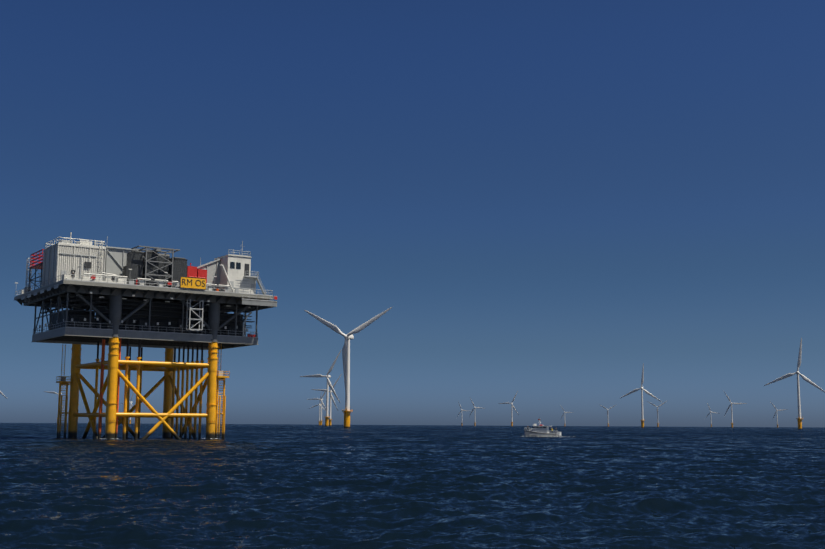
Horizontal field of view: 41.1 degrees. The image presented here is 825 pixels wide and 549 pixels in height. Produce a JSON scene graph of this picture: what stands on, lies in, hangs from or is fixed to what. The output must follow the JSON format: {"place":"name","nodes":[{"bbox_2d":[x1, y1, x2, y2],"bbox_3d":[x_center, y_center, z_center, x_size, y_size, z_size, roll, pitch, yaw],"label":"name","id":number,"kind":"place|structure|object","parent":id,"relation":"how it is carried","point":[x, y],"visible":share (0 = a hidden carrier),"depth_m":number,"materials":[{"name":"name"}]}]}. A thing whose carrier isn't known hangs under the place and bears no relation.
{"place":"outdoors","nodes":[
{"label":"outdoors","id":0,"kind":"place"},
{"bbox_2d":[0,423,824,548],"bbox_3d":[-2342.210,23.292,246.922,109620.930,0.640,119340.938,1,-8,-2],"label":"sea","id":1,"kind":"structure","parent":0,"point":[271,486],"depth_m":51.92,"materials":[{"name":"liquid"}]},
{"bbox_2d":[44,380,67,418],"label":"turbine","id":2,"kind":"object","parent":1,"relation":"in","point":[58,395],"visible":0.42,"depth_m":3085.73,"materials":[{"name":"white metal"}]},
{"bbox_2d":[119,392,133,423],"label":"turbine","id":3,"kind":"object","parent":1,"relation":"in","point":[130,402],"visible":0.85,"depth_m":4220.90,"materials":[{"name":"white metal"}]},
{"bbox_2d":[56,337,229,439],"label":"jacket foundation","id":4,"kind":"object","parent":1,"relation":"in","point":[213,376],"visible":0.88,"depth_m":216.76,"materials":[{"name":"yellow paint"}]},
{"bbox_2d":[14,232,276,349],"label":"offshore substation platform","id":5,"kind":"structure","parent":4,"relation":"on","point":[134,295],"depth_m":212.91,"materials":[{"name":"grey metal"}]},
{"bbox_2d":[182,279,204,286],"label":"sign lettering","id":6,"kind":"object","parent":5,"relation":"attached to","point":[191,282],"visible":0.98,"depth_m":211.42,"materials":[{"name":"black paint"}]},
{"bbox_2d":[307,389,326,424],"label":"turbine","id":7,"kind":"object","parent":1,"relation":"in","point":[321,399],"visible":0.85,"depth_m":3574.82,"materials":[{"name":"white metal"}]},
{"bbox_2d":[309,392,325,424],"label":"turbine","id":8,"kind":"object","parent":1,"relation":"in","point":[319,404],"visible":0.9,"depth_m":4496.78,"materials":[{"name":"white metal"}]},
{"bbox_2d":[300,350,340,425],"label":"turbine","id":9,"kind":"object","parent":1,"relation":"in","point":[327,376],"visible":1,"depth_m":1869.53,"materials":[{"name":"white metal"}]},
{"bbox_2d":[311,375,340,425],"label":"turbine","id":10,"kind":"object","parent":1,"relation":"in","point":[331,397],"visible":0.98,"depth_m":2705.98,"materials":[{"name":"white metal"}]},
{"bbox_2d":[304,307,391,427],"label":"turbine","id":11,"kind":"object","parent":1,"relation":"in","point":[346,356],"visible":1,"depth_m":1018.77,"materials":[{"name":"white metal"}]},
{"bbox_2d":[498,391,518,425],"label":"turbine","id":12,"kind":"object","parent":1,"relation":"in","point":[511,403],"visible":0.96,"depth_m":4018.65,"materials":[{"name":"white metal"}]},
{"bbox_2d":[524,419,560,436],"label":"crew boat","id":13,"kind":"object","parent":1,"relation":"on","point":[540,431],"visible":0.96,"depth_m":296.73,"materials":[{"name":"white paint"}]},
{"bbox_2d":[621,364,661,427],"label":"turbine","id":14,"kind":"object","parent":1,"relation":"in","point":[648,393],"visible":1,"depth_m":2346.78,"materials":[{"name":"white metal"}]},
{"bbox_2d":[647,401,666,426],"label":"turbine","id":15,"kind":"object","parent":1,"relation":"in","point":[657,411],"visible":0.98,"depth_m":4621.39,"materials":[{"name":"white metal"}]},
{"bbox_2d":[723,390,746,427],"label":"turbine","id":16,"kind":"object","parent":1,"relation":"in","point":[732,423],"visible":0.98,"depth_m":3832.74,"materials":[{"name":"white metal"}]},
{"bbox_2d":[771,403,787,427],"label":"turbine","id":17,"kind":"object","parent":1,"relation":"in","point":[777,414],"visible":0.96,"depth_m":5340.13,"materials":[{"name":"white metal"}]},
{"bbox_2d":[764,337,824,428],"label":"turbine","id":18,"kind":"object","parent":1,"relation":"in","point":[799,418],"visible":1,"depth_m":1640.55,"materials":[{"name":"white metal"}]},
{"bbox_2d":[0,0,824,426],"label":"sky","id":19,"kind":"structure","parent":0,"point":[549,202],"materials":[{"name":"blue"}]}
]}

